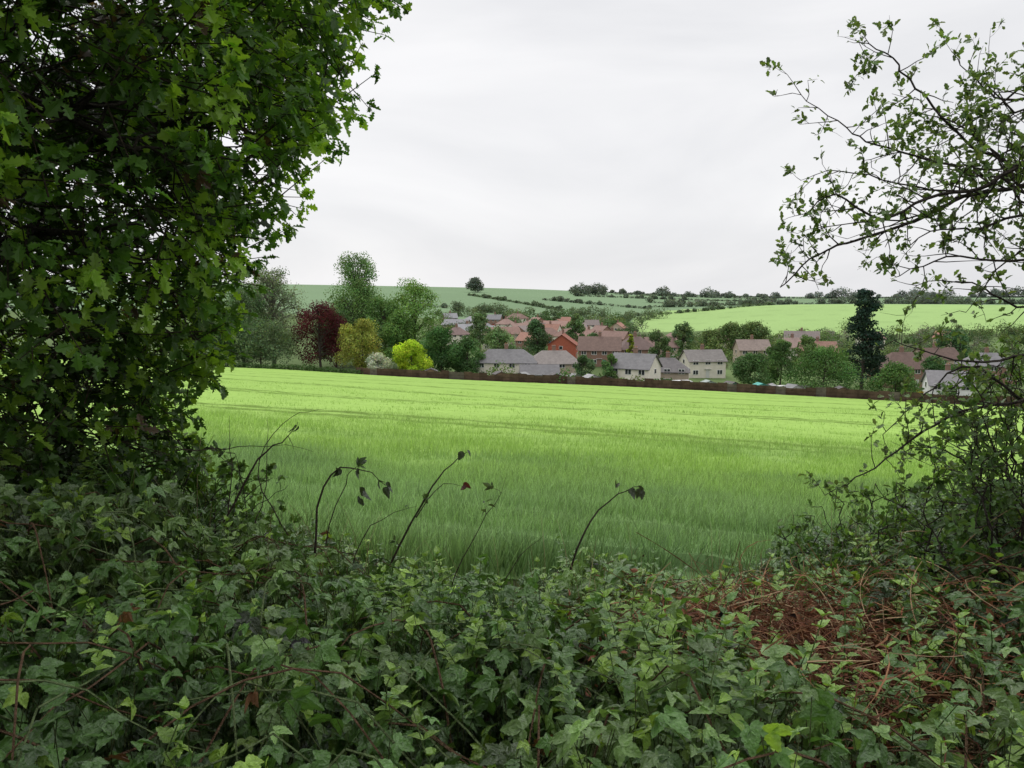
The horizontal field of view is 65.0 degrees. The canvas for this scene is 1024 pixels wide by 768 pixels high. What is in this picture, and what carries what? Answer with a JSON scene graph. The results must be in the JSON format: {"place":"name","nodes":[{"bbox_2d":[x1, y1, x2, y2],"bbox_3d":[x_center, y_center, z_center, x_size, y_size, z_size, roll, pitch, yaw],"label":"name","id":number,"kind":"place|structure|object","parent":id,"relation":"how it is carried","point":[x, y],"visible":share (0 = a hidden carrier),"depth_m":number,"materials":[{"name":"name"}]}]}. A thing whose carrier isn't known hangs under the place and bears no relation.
{"place":"outdoors","nodes":[
{"label":"outdoors","id":0,"kind":"place"},
{"bbox_2d":[0,356,1023,585],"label":"wheat field","id":1,"kind":"structure","parent":0,"point":[535,391],"depth_m":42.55,"materials":[{"name":"plant"}]},
{"bbox_2d":[0,282,1023,767],"bbox_3d":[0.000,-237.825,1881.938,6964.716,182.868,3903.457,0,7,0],"label":"ground","id":2,"kind":"structure","parent":0,"point":[810,316],"depth_m":610.37,"materials":[{"name":"plant"}]},
{"bbox_2d":[0,432,304,636],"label":"hazel shrub","id":3,"kind":"object","parent":2,"relation":"on","point":[223,469],"visible":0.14,"depth_m":4.55,"materials":[{"name":"green plant"}]},
{"bbox_2d":[4,351,362,373],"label":"field hedge","id":4,"kind":"object","parent":2,"relation":"on","point":[298,366],"visible":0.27,"depth_m":193.21,"materials":[{"name":"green plant"}]},
{"bbox_2d":[0,0,411,637],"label":"oak tree","id":5,"kind":"object","parent":2,"relation":"on","point":[138,120],"visible":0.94,"depth_m":4.08,"materials":[{"name":"green plant"}]},
{"bbox_2d":[206,306,247,362],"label":"willow tree","id":6,"kind":"object","parent":2,"relation":"on","point":[228,341],"visible":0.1,"depth_m":205.05,"materials":[{"name":"green plant"}]},
{"bbox_2d":[220,282,272,367],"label":"ash tree","id":7,"kind":"object","parent":2,"relation":"on","point":[243,293],"visible":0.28,"depth_m":213.83,"materials":[{"name":"green plant"}]},
{"bbox_2d":[231,315,299,365],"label":"willow tree","id":8,"kind":"object","parent":2,"relation":"on","point":[260,344],"visible":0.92,"depth_m":202.99,"materials":[{"name":"green plant"}]},
{"bbox_2d":[242,264,312,368],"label":"ash tree","id":9,"kind":"object","parent":2,"relation":"on","point":[272,281],"visible":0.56,"depth_m":219.38,"materials":[{"name":"green plant"}]},
{"bbox_2d":[288,299,349,371],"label":"copper beech tree","id":10,"kind":"object","parent":2,"relation":"on","point":[320,316],"visible":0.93,"depth_m":211.24,"materials":[{"name":"red plant"}]},
{"bbox_2d":[310,307,352,367],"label":"sycamore tree","id":11,"kind":"object","parent":2,"relation":"on","point":[341,314],"visible":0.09,"depth_m":230.10,"materials":[{"name":"green plant"}]},
{"bbox_2d":[321,279,386,362],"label":"sycamore tree","id":12,"kind":"object","parent":2,"relation":"on","point":[355,300],"visible":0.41,"depth_m":236.74,"materials":[{"name":"green plant"}]},
{"bbox_2d":[333,251,380,361],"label":"poplar tree","id":13,"kind":"object","parent":2,"relation":"on","point":[357,274],"visible":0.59,"depth_m":240.82,"materials":[{"name":"green plant"}]},
{"bbox_2d":[332,317,384,367],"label":"golden maple tree","id":14,"kind":"object","parent":2,"relation":"on","point":[366,339],"visible":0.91,"depth_m":199.40,"materials":[{"name":"yellow plant"}]},
{"bbox_2d":[365,352,393,368],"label":"blossom shrub","id":15,"kind":"object","parent":2,"relation":"on","point":[379,360],"visible":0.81,"depth_m":193.44,"materials":[{"name":"white plant"}]},
{"bbox_2d":[357,293,410,357],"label":"sycamore tree","id":16,"kind":"object","parent":2,"relation":"on","point":[384,305],"visible":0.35,"depth_m":233.40,"materials":[{"name":"green plant"}]},
{"bbox_2d":[376,311,418,367],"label":"sycamore tree","id":17,"kind":"object","parent":2,"relation":"on","point":[388,332],"visible":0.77,"depth_m":223.04,"materials":[{"name":"green plant"}]},
{"bbox_2d":[392,339,433,370],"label":"golden privet shrub","id":18,"kind":"object","parent":2,"relation":"on","point":[411,350],"visible":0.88,"depth_m":195.02,"materials":[{"name":"yellow plant"}]},
{"bbox_2d":[384,278,446,357],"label":"lime tree","id":19,"kind":"object","parent":2,"relation":"on","point":[414,290],"visible":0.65,"depth_m":226.84,"materials":[{"name":"green plant"}]},
{"bbox_2d":[419,325,458,371],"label":"garden tree","id":20,"kind":"object","parent":2,"relation":"on","point":[440,336],"visible":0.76,"depth_m":204.56,"materials":[{"name":"green plant"}]},
{"bbox_2d":[446,335,468,344],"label":"walls","id":21,"kind":"structure","parent":2,"relation":"on","point":[456,337],"depth_m":335.98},
{"bbox_2d":[448,327,469,334],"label":"roof","id":22,"kind":"structure","parent":21,"relation":"on","point":[458,331],"depth_m":337.88,"materials":[{"name":"tile"}]},
{"bbox_2d":[446,335,485,372],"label":"garden tree","id":23,"kind":"object","parent":2,"relation":"on","point":[462,360],"visible":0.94,"depth_m":201.46,"materials":[{"name":"green plant"}]},
{"bbox_2d":[465,277,484,292],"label":"tree","id":24,"kind":"object","parent":2,"relation":"on","point":[473,283],"visible":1,"depth_m":988.69,"materials":[{"name":"green plant"}]},
{"bbox_2d":[465,313,491,350],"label":"garden tree","id":25,"kind":"object","parent":2,"relation":"on","point":[478,326],"visible":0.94,"depth_m":297.79,"materials":[{"name":"green plant"}]},
{"bbox_2d":[487,316,502,326],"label":"walls","id":26,"kind":"structure","parent":2,"relation":"on","point":[491,322],"depth_m":495.51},
{"bbox_2d":[486,314,503,319],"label":"roof","id":27,"kind":"structure","parent":26,"relation":"on","point":[493,316],"depth_m":496.67,"materials":[{"name":"tile"}]},
{"bbox_2d":[476,363,518,374],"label":"walls","id":28,"kind":"structure","parent":2,"relation":"on","point":[488,366],"depth_m":201.16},
{"bbox_2d":[473,349,537,363],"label":"roof","id":29,"kind":"structure","parent":28,"relation":"on","point":[513,356],"depth_m":202.05,"materials":[{"name":"tile"}]},
{"bbox_2d":[483,326,516,348],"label":"garden tree","id":30,"kind":"object","parent":2,"relation":"on","point":[494,335],"visible":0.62,"depth_m":230.86,"materials":[{"name":"green plant"}]},
{"bbox_2d":[96,429,909,622],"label":"verge grass","id":31,"kind":"structure","parent":2,"relation":"on","point":[583,553],"depth_m":4.87,"materials":[{"name":"plant"}]},
{"bbox_2d":[0,419,1023,767],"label":"bramble thicket","id":32,"kind":"object","parent":2,"relation":"on","point":[252,643],"visible":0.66,"depth_m":2.47,"materials":[{"name":"green plant"}]},
{"bbox_2d":[161,409,755,593],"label":"bramble stems","id":33,"kind":"object","parent":32,"relation":"attached to","point":[360,462],"visible":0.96,"depth_m":4.16,"materials":[{"name":"plant"}]},
{"bbox_2d":[287,424,644,505],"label":"bramble tip leaves","id":34,"kind":"object","parent":33,"relation":"attached to","point":[638,492],"visible":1,"depth_m":3.96,"materials":[{"name":"plant"}]},
{"bbox_2d":[14,421,1023,767],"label":"nettle patch","id":35,"kind":"object","parent":2,"relation":"on","point":[644,669],"visible":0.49,"depth_m":2.52,"materials":[{"name":"green plant"}]},
{"bbox_2d":[516,336,547,349],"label":"walls","id":36,"kind":"structure","parent":2,"relation":"on","point":[520,344],"depth_m":298.97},
{"bbox_2d":[515,332,530,340],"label":"roof","id":37,"kind":"structure","parent":36,"relation":"on","point":[522,336],"depth_m":299.89,"materials":[{"name":"tile"}]},
{"bbox_2d":[524,318,553,353],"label":"garden tree","id":38,"kind":"object","parent":2,"relation":"on","point":[536,330],"visible":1,"depth_m":260.01,"materials":[{"name":"green plant"}]},
{"bbox_2d":[519,364,559,375],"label":"bungalow","id":39,"kind":"object","parent":2,"relation":"on","point":[538,369],"visible":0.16,"depth_m":195.62,"materials":[{"name":"paint"}]},
{"bbox_2d":[548,335,577,358],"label":"walls","id":40,"kind":"structure","parent":2,"relation":"on","point":[567,345],"depth_m":258.22,"materials":[{"name":"brick"}]},
{"bbox_2d":[546,333,577,345],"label":"roof","id":41,"kind":"structure","parent":40,"relation":"on","point":[569,338],"depth_m":260.33,"materials":[{"name":"tile"}]},
{"bbox_2d":[560,364,575,375],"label":"walls","id":42,"kind":"structure","parent":2,"relation":"on","point":[569,367],"depth_m":203.23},
{"bbox_2d":[534,350,579,364],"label":"roof","id":43,"kind":"structure","parent":42,"relation":"on","point":[560,357],"depth_m":204.29,"materials":[{"name":"tile"}]},
{"bbox_2d":[565,313,585,341],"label":"garden tree","id":44,"kind":"object","parent":2,"relation":"on","point":[575,321],"visible":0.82,"depth_m":298.08,"materials":[{"name":"green plant"}]},
{"bbox_2d":[573,354,596,375],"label":"garden tree","id":45,"kind":"object","parent":2,"relation":"on","point":[585,362],"visible":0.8,"depth_m":186.93,"materials":[{"name":"green plant"}]},
{"bbox_2d":[569,282,607,295],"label":"hilltop copse","id":46,"kind":"object","parent":2,"relation":"on","point":[591,289],"visible":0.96,"depth_m":1078.69,"materials":[{"name":"green plant"}]},
{"bbox_2d":[579,351,611,366],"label":"walls","id":47,"kind":"structure","parent":2,"relation":"on","point":[599,357],"depth_m":234.40,"materials":[{"name":"brick"}]},
{"bbox_2d":[577,336,621,351],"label":"roof","id":48,"kind":"structure","parent":47,"relation":"on","point":[599,343],"depth_m":235.76,"materials":[{"name":"tile"}]},
{"bbox_2d":[418,288,784,315],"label":"distant hedgerow","id":49,"kind":"object","parent":2,"relation":"on","point":[621,290],"visible":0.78,"depth_m":833.16,"materials":[{"name":"green plant"}]},
{"bbox_2d":[601,354,618,377],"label":"garden shrub","id":50,"kind":"object","parent":2,"relation":"on","point":[607,366],"visible":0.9,"depth_m":180.02,"materials":[{"name":"green plant"}]},
{"bbox_2d":[626,334,633,352],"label":"cypress tree","id":51,"kind":"object","parent":2,"relation":"on","point":[631,344],"visible":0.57,"depth_m":214.91,"materials":[{"name":"green plant"}]},
{"bbox_2d":[620,350,647,353],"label":"walls","id":52,"kind":"structure","parent":2,"relation":"on","point":[642,351],"depth_m":242.22,"materials":[{"name":"brick"}]},
{"bbox_2d":[621,336,656,349],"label":"roof","id":53,"kind":"structure","parent":52,"relation":"on","point":[640,343],"depth_m":243.58,"materials":[{"name":"tile"}]},
{"bbox_2d":[611,357,660,380],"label":"walls","id":54,"kind":"structure","parent":2,"relation":"on","point":[656,365],"depth_m":179.98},
{"bbox_2d":[609,352,662,370],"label":"roof","id":55,"kind":"structure","parent":54,"relation":"on","point":[635,361],"depth_m":180.42,"materials":[{"name":"tile"}]},
{"bbox_2d":[647,330,673,357],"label":"garden tree","id":56,"kind":"object","parent":2,"relation":"on","point":[662,343],"visible":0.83,"depth_m":224.69,"materials":[{"name":"green plant"}]},
{"bbox_2d":[657,348,677,358],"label":"walls","id":57,"kind":"structure","parent":2,"relation":"on","point":[670,354],"depth_m":259.67,"materials":[{"name":"brick"}]},
{"bbox_2d":[643,336,679,347],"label":"roof","id":58,"kind":"structure","parent":57,"relation":"on","point":[672,342],"depth_m":260.11,"materials":[{"name":"tile"}]},
{"bbox_2d":[661,373,688,379],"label":"walls","id":59,"kind":"structure","parent":2,"relation":"on","point":[677,376],"depth_m":188.77,"materials":[{"name":"stone"}]},
{"bbox_2d":[659,358,690,372],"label":"roof","id":60,"kind":"structure","parent":59,"relation":"on","point":[673,365],"depth_m":190.23,"materials":[{"name":"tile"}]},
{"bbox_2d":[671,321,695,354],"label":"garden tree","id":61,"kind":"object","parent":2,"relation":"on","point":[681,332],"visible":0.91,"depth_m":260.97,"materials":[{"name":"green plant"}]},
{"bbox_2d":[356,367,1023,406],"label":"wooden fence","id":62,"kind":"object","parent":2,"relation":"on","point":[831,392],"visible":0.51,"depth_m":163.07,"materials":[{"name":"brown wood"}]},
{"bbox_2d":[679,352,725,377],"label":"walls","id":63,"kind":"structure","parent":2,"relation":"on","point":[702,367],"depth_m":212.21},
{"bbox_2d":[677,349,727,361],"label":"roof","id":64,"kind":"structure","parent":63,"relation":"on","point":[713,355],"depth_m":213.47,"materials":[{"name":"tile"}]},
{"bbox_2d":[683,359,722,373],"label":"windows","id":65,"kind":"structure","parent":63,"relation":"attached to","point":[718,371],"depth_m":211.84,"materials":[{"name":"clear glass"}]},
{"bbox_2d":[393,360,1023,396],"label":"garden shrubs","id":66,"kind":"object","parent":2,"relation":"on","point":[564,373],"visible":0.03,"depth_m":176.31,"materials":[{"name":"green plant"}]},
{"bbox_2d":[696,329,727,352],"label":"village oak tree","id":67,"kind":"object","parent":2,"relation":"on","point":[714,334],"visible":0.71,"depth_m":282.79,"materials":[{"name":"green plant"}]},
{"bbox_2d":[420,307,1023,377],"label":"village trees","id":68,"kind":"object","parent":2,"relation":"on","point":[917,337],"visible":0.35,"depth_m":393.17,"materials":[{"name":"green plant"}]},
{"bbox_2d":[421,285,1023,324],"bbox_3d":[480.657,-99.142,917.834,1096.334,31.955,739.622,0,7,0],"label":"distant tree line","id":69,"kind":"object","parent":2,"relation":"on","point":[832,297],"visible":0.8,"depth_m":840.12,"materials":[{"name":"green plant"}]},
{"bbox_2d":[715,321,749,357],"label":"village oak tree","id":70,"kind":"object","parent":2,"relation":"on","point":[732,331],"visible":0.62,"depth_m":282.40,"materials":[{"name":"green plant"}]},
{"bbox_2d":[733,343,766,362],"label":"walls","id":71,"kind":"structure","parent":2,"relation":"on","point":[739,353],"depth_m":261.29,"materials":[{"name":"brick"}]},
{"bbox_2d":[732,339,770,350],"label":"roof","id":72,"kind":"structure","parent":71,"relation":"on","point":[752,344],"depth_m":260.31,"materials":[{"name":"tile"}]},
{"bbox_2d":[730,352,774,383],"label":"garden tree","id":73,"kind":"object","parent":2,"relation":"on","point":[750,362],"visible":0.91,"depth_m":189.02,"materials":[{"name":"green plant"}]},
{"bbox_2d":[739,320,770,343],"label":"village oak tree","id":74,"kind":"object","parent":2,"relation":"on","point":[756,330],"visible":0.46,"depth_m":281.77,"materials":[{"name":"green plant"}]},
{"bbox_2d":[504,510,1023,767],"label":"dead bracken","id":75,"kind":"object","parent":2,"relation":"on","point":[803,629],"visible":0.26,"depth_m":3.01,"materials":[{"name":"plant"}]},
{"bbox_2d":[760,338,803,384],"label":"garden tree","id":76,"kind":"object","parent":2,"relation":"on","point":[778,351],"visible":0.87,"depth_m":199.04,"materials":[{"name":"green plant"}]},
{"bbox_2d":[792,334,819,368],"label":"garden tree","id":77,"kind":"object","parent":2,"relation":"on","point":[807,343],"visible":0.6,"depth_m":229.66,"materials":[{"name":"green plant"}]},
{"bbox_2d":[778,344,870,389],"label":"garden tree","id":78,"kind":"object","parent":2,"relation":"on","point":[826,356],"visible":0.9,"depth_m":167.67,"materials":[{"name":"green plant"}]},
{"bbox_2d":[828,288,889,389],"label":"cedar tree","id":79,"kind":"object","parent":2,"relation":"on","point":[861,319],"visible":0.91,"depth_m":189.89,"materials":[{"name":"green plant"}]},
{"bbox_2d":[863,360,919,392],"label":"garden tree","id":80,"kind":"object","parent":2,"relation":"on","point":[893,374],"visible":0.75,"depth_m":159.98,"materials":[{"name":"green plant"}]},
{"bbox_2d":[759,16,1023,539],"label":"hawthorn tree","id":81,"kind":"object","parent":2,"relation":"on","point":[1010,167],"visible":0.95,"depth_m":4.14,"materials":[{"name":"green plant"}]},
{"bbox_2d":[867,368,923,387],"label":"walls","id":82,"kind":"structure","parent":2,"relation":"on","point":[917,376],"depth_m":201.90,"materials":[{"name":"brick"}]},
{"bbox_2d":[878,352,927,369],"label":"roof","id":83,"kind":"structure","parent":82,"relation":"on","point":[906,358],"depth_m":203.53,"materials":[{"name":"tile"}]},
{"bbox_2d":[768,335,1023,702],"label":"hawthorn shrub","id":84,"kind":"object","parent":2,"relation":"on","point":[987,460],"visible":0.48,"depth_m":3.93,"materials":[{"name":"green plant"}]},
{"bbox_2d":[913,349,954,367],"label":"walls","id":85,"kind":"structure","parent":2,"relation":"on","point":[948,362],"depth_m":232.58,"materials":[{"name":"brick"}]},
{"bbox_2d":[912,347,963,360],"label":"roof","id":86,"kind":"structure","parent":85,"relation":"on","point":[951,352],"depth_m":234.01,"materials":[{"name":"tile"}]},
{"bbox_2d":[919,355,955,386],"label":"garden tree","id":87,"kind":"object","parent":2,"relation":"on","point":[932,365],"visible":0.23,"depth_m":175.17,"materials":[{"name":"green plant"}]},
{"bbox_2d":[922,375,972,396],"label":"walls","id":88,"kind":"structure","parent":2,"relation":"on","point":[962,392],"depth_m":166.82,"materials":[{"name":"paint"}]},
{"bbox_2d":[920,370,975,386],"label":"roof","id":89,"kind":"structure","parent":88,"relation":"on","point":[934,377],"depth_m":167.77,"materials":[{"name":"tile"}]},
{"bbox_2d":[933,328,972,357],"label":"garden tree","id":90,"kind":"object","parent":2,"relation":"on","point":[953,338],"visible":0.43,"depth_m":260.14,"materials":[{"name":"green plant"}]},
{"bbox_2d":[956,364,1017,383],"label":"walls","id":91,"kind":"structure","parent":2,"relation":"on","point":[1004,369],"depth_m":212.11,"materials":[{"name":"brick"}]},
{"bbox_2d":[954,353,1016,366],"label":"roof","id":92,"kind":"structure","parent":91,"relation":"on","point":[994,356],"depth_m":213.81,"materials":[{"name":"tile"}]},
{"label":"walls","id":93,"kind":"object","parent":2,"relation":"on","visible":0},
{"bbox_2d":[796,341,838,352],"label":"roof","id":94,"kind":"structure","parent":93,"relation":"on","point":[826,343],"depth_m":260.87,"materials":[{"name":"tile"}]},
{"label":"walls","id":95,"kind":"object","parent":2,"relation":"on","visible":0},
{"bbox_2d":[773,337,801,348],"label":"roof","id":96,"kind":"structure","parent":95,"relation":"on","point":[794,341],"depth_m":283.33,"materials":[{"name":"tile"}]},
{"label":"walls","id":97,"kind":"object","parent":2,"relation":"on","visible":0},
{"bbox_2d":[441,319,471,324],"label":"roof","id":98,"kind":"structure","parent":97,"relation":"on","point":[449,321],"depth_m":427.93,"materials":[{"name":"tile"}]},
{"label":"walls","id":99,"kind":"object","parent":2,"relation":"on","visible":0},
{"bbox_2d":[496,319,513,324],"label":"roof","id":100,"kind":"structure","parent":99,"relation":"on","point":[505,322],"depth_m":446.96,"materials":[{"name":"tile"}]},
{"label":"walls","id":101,"kind":"object","parent":2,"relation":"on","visible":0},
{"bbox_2d":[542,324,561,330],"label":"roof","id":102,"kind":"structure","parent":101,"relation":"on","point":[555,326],"depth_m":397.54,"materials":[{"name":"tile"}]},
{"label":"walls","id":103,"kind":"object","parent":2,"relation":"on","visible":0},
{"bbox_2d":[584,320,599,324],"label":"roof","id":104,"kind":"structure","parent":103,"relation":"on","point":[592,322],"depth_m":467.00,"materials":[{"name":"tile"}]},
{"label":"walls","id":105,"kind":"object","parent":2,"relation":"on","visible":0},
{"bbox_2d":[594,330,629,339],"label":"roof","id":106,"kind":"structure","parent":105,"relation":"on","point":[622,334],"depth_m":327.52,"materials":[{"name":"tile"}]},
{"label":"walls","id":107,"kind":"object","parent":2,"relation":"on","visible":0},
{"bbox_2d":[783,331,819,338],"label":"roof","id":108,"kind":"structure","parent":107,"relation":"on","point":[799,334],"depth_m":348.19,"materials":[{"name":"tile"}]},
{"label":"walls","id":109,"kind":"object","parent":2,"relation":"on","visible":0},
{"bbox_2d":[543,321,568,326],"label":"roof","id":110,"kind":"structure","parent":109,"relation":"on","point":[562,323],"depth_m":437.11,"materials":[{"name":"tile"}]},
{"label":"walls","id":111,"kind":"object","parent":2,"relation":"on","visible":0},
{"bbox_2d":[486,327,520,334],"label":"roof","id":112,"kind":"structure","parent":111,"relation":"on","point":[516,330],"depth_m":348.93,"materials":[{"name":"tile"}]},
{"bbox_2d":[0,0,1023,296],"label":"sky","id":113,"kind":"structure","parent":0,"point":[630,145],"materials":[{"name":"white"}]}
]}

